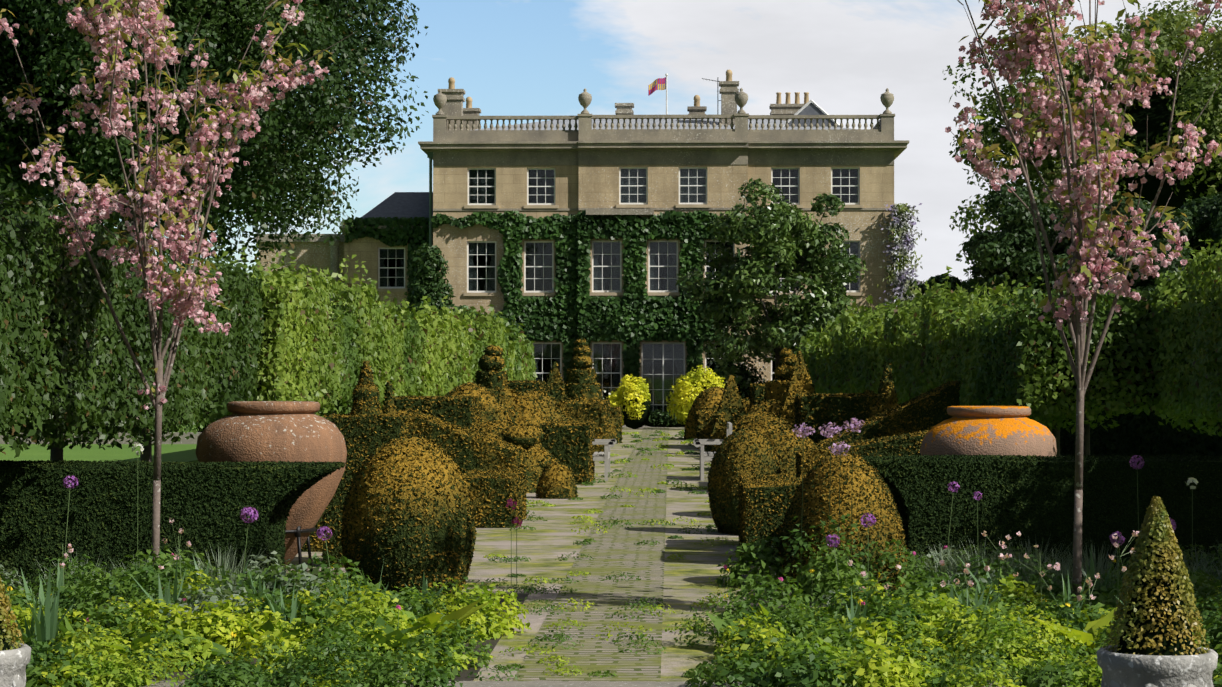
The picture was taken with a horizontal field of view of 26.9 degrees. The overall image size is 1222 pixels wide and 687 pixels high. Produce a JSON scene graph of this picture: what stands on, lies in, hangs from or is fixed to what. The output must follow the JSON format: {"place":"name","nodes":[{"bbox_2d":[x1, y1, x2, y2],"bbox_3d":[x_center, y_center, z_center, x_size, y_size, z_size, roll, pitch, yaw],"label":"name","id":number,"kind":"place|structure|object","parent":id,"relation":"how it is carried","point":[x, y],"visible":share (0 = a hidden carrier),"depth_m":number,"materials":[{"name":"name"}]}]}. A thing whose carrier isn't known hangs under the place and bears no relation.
{"place":"outdoors","nodes":[
{"label":"outdoors","id":0,"kind":"place"},
{"bbox_2d":[0,575,30,686],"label":"potted topiary","id":1,"kind":"object","parent":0,"point":[15,657],"visible":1,"depth_m":12.10,"materials":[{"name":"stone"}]},
{"bbox_2d":[0,423,197,462],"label":"garden lawn","id":2,"kind":"structure","parent":0,"point":[179,453],"depth_m":43.86,"materials":[{"name":"green plant"}]},
{"bbox_2d":[171,412,227,431],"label":"garden shrub","id":3,"kind":"object","parent":2,"relation":"on","point":[203,427],"depth_m":57.21,"materials":[{"name":"green plant"}]},
{"bbox_2d":[258,234,408,414],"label":"house wing walls","id":4,"kind":"structure","parent":0,"point":[310,254],"depth_m":102.57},
{"bbox_2d":[285,428,769,681],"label":"stone paving","id":5,"kind":"structure","parent":0,"point":[544,545],"depth_m":25.95,"materials":[{"name":"stone"}]},
{"bbox_2d":[195,401,346,571],"bbox_3d":[-3.121,1.330,23.498,1.383,1.593,1.383,0,-1,1],"label":"terracotta jar","id":6,"kind":"object","parent":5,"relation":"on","point":[274,431],"visible":0.65,"depth_m":23.09,"materials":[{"name":"brown ceramic"}]},
{"bbox_2d":[301,515,322,551],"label":"topiary","id":7,"kind":"object","parent":5,"relation":"on","point":[316,543],"visible":0.1,"depth_m":26.49,"materials":[{"name":"plant"}]},
{"bbox_2d":[323,361,406,567],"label":"topiary column","id":8,"kind":"structure","parent":5,"relation":"on","point":[360,447],"depth_m":24.32,"materials":[{"name":"plant"}]},
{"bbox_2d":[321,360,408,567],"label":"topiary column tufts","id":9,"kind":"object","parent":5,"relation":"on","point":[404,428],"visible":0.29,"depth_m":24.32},
{"bbox_2d":[382,381,396,413],"bbox_3d":[-2.985,1.395,34.290,0.608,1.824,0.607,0,-1,1],"label":"topiary cone","id":10,"kind":"object","parent":5,"relation":"on","point":[389,406],"visible":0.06,"depth_m":34.25,"materials":[{"name":"plant"}]},
{"bbox_2d":[394,395,482,432],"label":"hedge","id":11,"kind":"object","parent":5,"relation":"on","point":[465,411],"visible":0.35,"depth_m":36.80,"materials":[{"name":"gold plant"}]},
{"bbox_2d":[397,408,524,472],"bbox_3d":[-2.057,1.609,35.272,1.694,1.432,1.696,0,-1,1],"label":"topiary","id":12,"kind":"object","parent":5,"relation":"on","point":[467,448],"visible":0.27,"depth_m":34.47,"materials":[{"name":"plant"}]},
{"bbox_2d":[445,382,511,421],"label":"topiary","id":13,"kind":"object","parent":5,"relation":"on","point":[493,407],"visible":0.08,"depth_m":45.33,"materials":[{"name":"plant"}]},
{"bbox_2d":[462,468,527,527],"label":"topiary","id":14,"kind":"object","parent":5,"relation":"on","point":[492,491],"visible":0.67,"depth_m":30.66,"materials":[{"name":"plant"}]},
{"bbox_2d":[474,344,519,422],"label":"topiary tiers","id":15,"kind":"object","parent":5,"relation":"on","point":[490,376],"visible":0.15,"depth_m":48.07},
{"bbox_2d":[473,380,546,393],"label":"hedge","id":16,"kind":"object","parent":5,"relation":"on","point":[524,385],"visible":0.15,"depth_m":51.04,"materials":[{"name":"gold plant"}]},
{"bbox_2d":[481,420,557,492],"bbox_3d":[-1.786,1.801,40.769,2.056,1.200,2.254,0,-1,1],"label":"topiary","id":17,"kind":"object","parent":5,"relation":"on","point":[527,438],"visible":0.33,"depth_m":40.14,"materials":[{"name":"plant"}]},
{"bbox_2d":[535,460,578,498],"bbox_3d":[-0.808,2.054,38.239,0.657,0.628,0.664,0,-1,1],"label":"topiary ball","id":18,"kind":"object","parent":5,"relation":"on","point":[556,480],"visible":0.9,"depth_m":38.04,"materials":[{"name":"plant"}]},
{"bbox_2d":[546,361,567,402],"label":"topiary","id":19,"kind":"object","parent":5,"relation":"on","point":[555,389],"visible":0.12,"depth_m":63.58,"materials":[{"name":"plant"}]},
{"bbox_2d":[539,420,595,484],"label":"topiary block","id":20,"kind":"structure","parent":5,"relation":"on","point":[569,445],"depth_m":42.94,"materials":[{"name":"plant"}]},
{"bbox_2d":[559,400,608,452],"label":"topiary block","id":21,"kind":"structure","parent":5,"relation":"on","point":[596,411],"depth_m":58.24,"materials":[{"name":"plant"}]},
{"bbox_2d":[564,338,622,443],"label":"topiary tiers","id":22,"kind":"object","parent":5,"relation":"on","point":[580,383],"visible":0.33,"depth_m":69.45,"materials":[{"name":"plant"}]},
{"bbox_2d":[592,439,616,480],"bbox_3d":[-0.260,1.905,45.232,0.685,1.000,1.780,0,-1,1],"label":"bench","id":23,"kind":"object","parent":5,"relation":"on","point":[604,456],"visible":0.46,"depth_m":44.35,"materials":[{"name":"grey wood"}]},
{"bbox_2d":[478,430,755,675],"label":"ground cover plants","id":24,"kind":"object","parent":5,"relation":"on","point":[581,519],"visible":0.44,"depth_m":22.46,"materials":[{"name":"green plant"}]},
{"bbox_2d":[608,374,650,428],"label":"choisya shrub","id":25,"kind":"object","parent":5,"relation":"on","point":[630,398],"visible":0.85,"depth_m":87.83,"materials":[{"name":"yellow plant"}]},
{"bbox_2d":[425,430,947,680],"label":"ground cover plants","id":26,"kind":"object","parent":5,"relation":"on","point":[561,639],"visible":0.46,"depth_m":21.97,"materials":[{"name":"green plant"}]},
{"bbox_2d":[666,365,725,423],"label":"choisya shrub","id":27,"kind":"object","parent":5,"relation":"on","point":[691,387],"visible":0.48,"depth_m":87.25,"materials":[{"name":"yellow plant"}]},
{"bbox_2d":[684,386,723,439],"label":"topiary","id":28,"kind":"object","parent":5,"relation":"on","point":[710,398],"visible":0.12,"depth_m":73.00,"materials":[{"name":"plant"}]},
{"bbox_2d":[695,409,717,448],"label":"topiary block","id":29,"kind":"structure","parent":5,"relation":"on","point":[705,419],"depth_m":63.93,"materials":[{"name":"plant"}]},
{"bbox_2d":[693,422,731,480],"bbox_3d":[1.807,1.906,45.284,0.685,1.000,1.780,0,-1,1],"label":"bench","id":30,"kind":"object","parent":5,"relation":"on","point":[704,456],"visible":0.52,"depth_m":44.41,"materials":[{"name":"stone"}]},
{"bbox_2d":[704,374,745,453],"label":"pyramid topiary","id":31,"kind":"object","parent":5,"relation":"on","point":[730,407],"visible":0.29,"depth_m":59.39,"materials":[{"name":"plant"}]},
{"bbox_2d":[713,412,772,453],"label":"topiary","id":32,"kind":"object","parent":5,"relation":"on","point":[740,420],"visible":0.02,"depth_m":49.48,"materials":[{"name":"plant"}]},
{"bbox_2d":[707,427,780,534],"bbox_3d":[1.557,1.604,29.678,0.889,1.269,1.122,0,-1,1],"label":"topiary","id":33,"kind":"object","parent":5,"relation":"on","point":[738,452],"visible":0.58,"depth_m":29.34,"materials":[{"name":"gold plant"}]},
{"bbox_2d":[745,399,781,415],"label":"topiary dome","id":34,"kind":"structure","parent":5,"relation":"on","point":[767,406],"depth_m":55.18,"materials":[{"name":"plant"}]},
{"bbox_2d":[735,414,794,433],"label":"topiary dome","id":35,"kind":"structure","parent":5,"relation":"on","point":[763,424],"depth_m":40.26,"materials":[{"name":"plant"}]},
{"bbox_2d":[738,472,794,543],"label":"box topiary","id":36,"kind":"object","parent":5,"relation":"on","point":[756,476],"visible":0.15,"depth_m":27.48,"materials":[{"name":"plant"}]},
{"bbox_2d":[739,477,801,565],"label":"topiary","id":37,"kind":"object","parent":5,"relation":"on","point":[764,504],"visible":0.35,"depth_m":24.54,"materials":[{"name":"plant"}]},
{"bbox_2d":[757,348,796,402],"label":"topiary tiers","id":38,"kind":"object","parent":5,"relation":"on","point":[776,389],"visible":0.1,"depth_m":56.94,"materials":[{"name":"plant"}]},
{"bbox_2d":[748,383,814,409],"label":"topiary","id":39,"kind":"object","parent":5,"relation":"on","point":[757,392],"visible":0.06,"depth_m":61.17,"materials":[{"name":"plant"}]},
{"bbox_2d":[763,426,815,477],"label":"topiary dome","id":40,"kind":"structure","parent":5,"relation":"on","point":[786,443],"depth_m":32.60,"materials":[{"name":"plant"}]},
{"bbox_2d":[777,351,815,426],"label":"topiary","id":41,"kind":"object","parent":5,"relation":"on","point":[800,381],"visible":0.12,"depth_m":51.44,"materials":[{"name":"plant"}]},
{"bbox_2d":[794,393,877,443],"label":"hedge","id":42,"kind":"object","parent":5,"relation":"on","point":[815,411],"visible":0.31,"depth_m":41.15,"materials":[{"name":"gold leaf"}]},
{"bbox_2d":[777,451,909,591],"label":"topiary dome","id":43,"kind":"structure","parent":5,"relation":"on","point":[867,487],"depth_m":21.68,"materials":[{"name":"plant"}]},
{"bbox_2d":[795,430,929,478],"bbox_3d":[3.098,1.585,29.154,1.981,1.319,0.992,0,-1,1],"label":"hedge","id":44,"kind":"object","parent":5,"relation":"on","point":[909,444],"visible":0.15,"depth_m":28.72,"materials":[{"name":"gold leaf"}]},
{"bbox_2d":[867,361,899,417],"bbox_3d":[3.848,1.286,35.642,0.951,2.085,0.935,0,-1,1],"label":"topiary cone","id":45,"kind":"object","parent":5,"relation":"on","point":[886,399],"visible":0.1,"depth_m":35.56,"materials":[{"name":"plant"}]},
{"bbox_2d":[812,380,960,448],"bbox_3d":[3.479,1.373,32.644,1.887,1.827,1.094,0,-1,1],"label":"hedge","id":46,"kind":"object","parent":5,"relation":"on","point":[927,410],"visible":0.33,"depth_m":32.14,"materials":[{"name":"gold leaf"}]},
{"bbox_2d":[920,406,1056,456],"bbox_3d":[3.684,1.380,24.978,1.330,1.532,1.330,0,-1,1],"label":"terracotta jar","id":47,"kind":"object","parent":5,"relation":"on","point":[991,430],"visible":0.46,"depth_m":24.55,"materials":[{"name":"orange ceramic"}]},
{"bbox_2d":[512,389,568,426],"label":"topiary dome","id":48,"kind":"structure","parent":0,"point":[536,408],"depth_m":48.10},
{"bbox_2d":[513,428,668,681],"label":"brick path","id":49,"kind":"structure","parent":0,"point":[614,549],"depth_m":21.66,"materials":[{"name":"brick"}]},
{"bbox_2d":[4,569,1221,682],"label":"border soil","id":50,"kind":"structure","parent":0,"point":[493,642],"depth_m":17.00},
{"bbox_2d":[0,459,345,591],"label":"yew hedge","id":51,"kind":"object","parent":50,"relation":"on","point":[202,504],"visible":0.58,"depth_m":21.42,"materials":[{"name":"plant"}]},
{"bbox_2d":[0,0,356,565],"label":"cherry tree","id":52,"kind":"object","parent":50,"relation":"on","point":[189,294],"visible":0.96,"depth_m":20.15,"materials":[{"name":"pink plant"}]},
{"bbox_2d":[340,436,476,598],"bbox_3d":[-1.631,1.431,20.606,1.112,1.386,1.373,0,-1,1],"label":"topiary","id":53,"kind":"object","parent":50,"relation":"on","point":[408,510],"visible":0.77,"depth_m":20.12,"materials":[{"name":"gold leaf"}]},
{"bbox_2d":[7,558,1115,637],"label":"flowers","id":54,"kind":"object","parent":50,"relation":"on","point":[860,600],"visible":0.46,"depth_m":17.57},
{"bbox_2d":[9,431,1192,654],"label":"border plant stems","id":55,"kind":"object","parent":50,"relation":"on","point":[727,571],"visible":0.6,"depth_m":18.48,"materials":[{"name":"green"}]},
{"bbox_2d":[63,455,1175,546],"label":"allium flowers","id":56,"kind":"object","parent":55,"relation":"on","point":[251,514],"visible":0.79,"depth_m":18.48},
{"bbox_2d":[132,444,1198,488],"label":"allium flowers","id":57,"kind":"object","parent":55,"relation":"on","point":[1191,479],"visible":1,"depth_m":18.24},
{"bbox_2d":[793,418,864,455],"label":"purple flowers","id":58,"kind":"object","parent":55,"relation":"on","point":[831,431],"visible":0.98,"depth_m":20.74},
{"bbox_2d":[11,551,1195,655],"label":"iris leaves","id":59,"kind":"object","parent":50,"relation":"on","point":[45,629],"visible":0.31,"depth_m":17.13,"materials":[{"name":"plant"}]},
{"bbox_2d":[0,513,1221,686],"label":"flower bed plants","id":60,"kind":"object","parent":50,"relation":"on","point":[289,674],"visible":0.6,"depth_m":16.79,"materials":[{"name":"green plant"}]},
{"bbox_2d":[59,517,1138,600],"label":"pink flowers","id":61,"kind":"object","parent":60,"relation":"on","point":[863,573],"visible":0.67,"depth_m":17.41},
{"bbox_2d":[86,498,1221,621],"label":"flowers","id":62,"kind":"object","parent":60,"relation":"on","point":[510,502],"visible":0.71,"depth_m":20.91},
{"bbox_2d":[0,534,1221,636],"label":"foliage plants","id":63,"kind":"object","parent":50,"relation":"on","point":[941,555],"visible":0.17,"depth_m":20.42,"materials":[{"name":"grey plant"}]},
{"bbox_2d":[1,569,1221,686],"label":"leafy ground plants","id":64,"kind":"object","parent":50,"relation":"on","point":[205,625],"visible":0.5,"depth_m":15.96,"materials":[{"name":"green plant"}]},
{"bbox_2d":[859,454,1221,577],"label":"yew hedge","id":65,"kind":"object","parent":50,"relation":"on","point":[1031,497],"visible":0.6,"depth_m":22.93,"materials":[{"name":"plant"}]},
{"bbox_2d":[945,0,1221,603],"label":"cherry tree","id":66,"kind":"object","parent":50,"relation":"on","point":[1034,38],"visible":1,"depth_m":18.52,"materials":[{"name":"pink plant"}]},
{"bbox_2d":[1145,239,1221,436],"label":"hornbeam hedge","id":67,"kind":"object","parent":50,"relation":"on","point":[1175,323],"depth_m":27.41,"materials":[{"name":"plant"}]},
{"bbox_2d":[610,406,622,433],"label":"topiary block","id":68,"kind":"structure","parent":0,"point":[616,411],"depth_m":75.28,"materials":[{"name":"plant"}]},
{"bbox_2d":[58,0,1221,301],"label":"sky","id":69,"kind":"structure","parent":0,"point":[511,57],"materials":[{"name":"blue"}]},
{"bbox_2d":[622,424,683,427],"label":"house terrace","id":70,"kind":"structure","parent":0,"point":[624,426],"depth_m":90.70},
{"bbox_2d":[626,408,685,426],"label":"shrub","id":71,"kind":"object","parent":70,"relation":"on","point":[665,422],"depth_m":90.93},
{"bbox_2d":[433,165,893,383],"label":"house walls","id":72,"kind":"structure","parent":0,"point":[586,186],"depth_m":99.62,"materials":[{"name":"stone"}]},
{"bbox_2d":[374,219,714,348],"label":"climbing ivy","id":73,"kind":"object","parent":72,"relation":"attached to","point":[570,272],"depth_m":99.78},
{"bbox_2d":[378,167,859,410],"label":"windows","id":74,"kind":"structure","parent":72,"relation":"in","point":[620,254],"depth_m":99.72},
{"bbox_2d":[380,169,858,411],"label":"house glass","id":75,"kind":"object","parent":74,"relation":"in","point":[652,358],"visible":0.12,"depth_m":99.72,"materials":[{"name":"glass"}]},
{"bbox_2d":[377,204,863,295],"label":"window sills","id":76,"kind":"structure","parent":72,"relation":"attached to","point":[614,293],"depth_m":99.52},
{"bbox_2d":[475,119,850,129],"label":"house roof","id":77,"kind":"structure","parent":72,"relation":"on","point":[621,121],"depth_m":102.71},
{"bbox_2d":[438,81,804,129],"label":"chimney stacks","id":78,"kind":"object","parent":77,"relation":"on","point":[728,91],"visible":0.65,"depth_m":102.44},
{"bbox_2d":[448,70,808,107],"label":"chimney pots","id":79,"kind":"object","parent":78,"relation":"on","point":[451,81],"visible":0.85,"depth_m":104.73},
{"bbox_2d":[784,103,838,126],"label":"gable wall","id":80,"kind":"structure","parent":77,"relation":"on","point":[811,109],"depth_m":101.90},
{"bbox_2d":[783,100,839,126],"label":"gable trim","id":81,"kind":"structure","parent":80,"relation":"attached to","point":[807,104],"depth_m":101.85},
{"bbox_2d":[741,397,749,411],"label":"topiary dome","id":82,"kind":"structure","parent":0,"point":[746,401],"depth_m":69.07,"materials":[{"name":"plant"}]},
{"bbox_2d":[1096,496,1217,686],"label":"cone","id":83,"kind":"object","parent":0,"point":[1157,646],"visible":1,"depth_m":11.92,"materials":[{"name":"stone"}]},
{"label":"ground","id":84,"kind":"structure","parent":0,"visible":0},
{"bbox_2d":[4,193,187,262],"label":"tree","id":85,"kind":"object","parent":84,"relation":"on","point":[105,223],"depth_m":117.83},
{"bbox_2d":[0,432,201,443],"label":"garden dry stone wall","id":86,"kind":"structure","parent":84,"relation":"on","point":[183,440],"depth_m":49.94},
{"bbox_2d":[0,164,269,461],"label":"hornbeam hedge","id":87,"kind":"object","parent":84,"relation":"on","point":[95,360],"depth_m":21.63,"materials":[{"name":"plant"}]},
{"bbox_2d":[0,0,428,269],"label":"oak tree","id":88,"kind":"object","parent":84,"relation":"on","point":[53,49],"depth_m":63.36,"materials":[{"name":"plant"}]},
{"bbox_2d":[195,237,537,423],"bbox_3d":[-4.061,0.716,56.878,2.139,3.683,54.181,0,-1,1],"label":"hornbeam hedge","id":89,"kind":"object","parent":84,"relation":"on","point":[434,352],"depth_m":37.43,"materials":[{"name":"plant"}]},
{"bbox_2d":[401,243,455,314],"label":"evergreen tree","id":90,"kind":"object","parent":84,"relation":"on","point":[427,279],"visible":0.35,"depth_m":93.56,"materials":[{"name":"green plant"}]},
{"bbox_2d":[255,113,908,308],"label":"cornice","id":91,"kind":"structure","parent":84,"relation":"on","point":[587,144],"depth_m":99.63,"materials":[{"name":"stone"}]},
{"bbox_2d":[362,192,432,218],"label":"wing roof","id":92,"kind":"structure","parent":91,"relation":"attached to","point":[406,204],"depth_m":104.41,"materials":[{"name":"stone"}]},
{"bbox_2d":[427,152,432,245],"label":"drainpipe","id":93,"kind":"object","parent":91,"relation":"attached to","point":[430,155],"visible":0.45,"depth_m":100.20,"materials":[{"name":"metal"}]},
{"bbox_2d":[344,210,740,382],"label":"ivy leaves","id":94,"kind":"object","parent":91,"relation":"attached to","point":[571,299],"visible":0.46,"depth_m":99.39,"materials":[{"name":"plant"}]},
{"bbox_2d":[433,88,893,114],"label":"urn finials","id":95,"kind":"object","parent":91,"relation":"on","point":[585,98],"visible":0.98,"depth_m":99.69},
{"bbox_2d":[448,118,879,129],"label":"house balusters","id":96,"kind":"object","parent":91,"relation":"attached to","point":[666,125],"visible":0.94,"depth_m":99.85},
{"bbox_2d":[665,73,667,119],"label":"flagpole","id":97,"kind":"object","parent":91,"relation":"on","point":[666,74],"visible":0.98,"depth_m":104.32,"materials":[{"name":"metal"}]},
{"bbox_2d":[648,77,665,95],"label":"flag","id":98,"kind":"object","parent":97,"relation":"attached to","point":[658,84],"visible":1,"depth_m":104.36,"materials":[{"name":"fabric"}]},
{"bbox_2d":[702,77,720,114],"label":"tv aerial","id":99,"kind":"object","parent":91,"relation":"attached to","point":[717,92],"visible":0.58,"depth_m":103.19,"materials":[{"name":"grey metal"}]},
{"bbox_2d":[877,203,926,308],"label":"wisteria","id":100,"kind":"object","parent":91,"relation":"on","point":[901,230],"depth_m":98.99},
{"bbox_2d":[123,680,1213,686],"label":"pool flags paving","id":101,"kind":"structure","parent":84,"relation":"on","point":[162,683],"depth_m":14.87,"materials":[{"name":"stone"}]},
{"bbox_2d":[707,353,771,398],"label":"potted plant","id":102,"kind":"object","parent":84,"relation":"on","point":[753,372],"depth_m":94.69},
{"bbox_2d":[675,178,867,387],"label":"magnolia tree","id":103,"kind":"object","parent":84,"relation":"on","point":[780,235],"depth_m":93.07,"materials":[{"name":"plant"}]},
{"bbox_2d":[795,266,1166,456],"bbox_3d":[6.071,0.704,54.116,2.158,3.637,50.129,0,-1,1],"label":"hornbeam hedge","id":104,"kind":"object","parent":84,"relation":"on","point":[984,353],"depth_m":31.81,"materials":[{"name":"plant"}]},
{"bbox_2d":[952,183,1190,311],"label":"tree","id":105,"kind":"object","parent":84,"relation":"on","point":[1011,249],"depth_m":115.39,"materials":[{"name":"plant"}]},
{"bbox_2d":[943,0,1221,271],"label":"oak tree","id":106,"kind":"object","parent":84,"relation":"on","point":[1198,83],"depth_m":145.52,"materials":[{"name":"plant"}]},
{"bbox_2d":[1028,403,1221,455],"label":"hedge","id":107,"kind":"object","parent":84,"relation":"on","point":[1142,433],"visible":0.08,"depth_m":48.73,"materials":[{"name":"plant"}]},
{"bbox_2d":[1124,193,1221,299],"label":"tree","id":108,"kind":"object","parent":84,"relation":"on","point":[1201,211],"depth_m":122.05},
{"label":"small tree trunk","id":109,"kind":"object","parent":84,"relation":"on","visible":0},
{"bbox_2d":[894,274,974,305],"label":"tree","id":110,"kind":"object","parent":109,"relation":"attached to","point":[953,280],"visible":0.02,"depth_m":147.89,"materials":[{"name":"green plant"}]},
{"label":"small tree trunk","id":111,"kind":"object","parent":84,"relation":"on","visible":0},
{"bbox_2d":[927,263,980,292],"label":"tree","id":112,"kind":"object","parent":111,"relation":"on","point":[969,285],"depth_m":162.28,"materials":[{"name":"green plant"}]}
]}

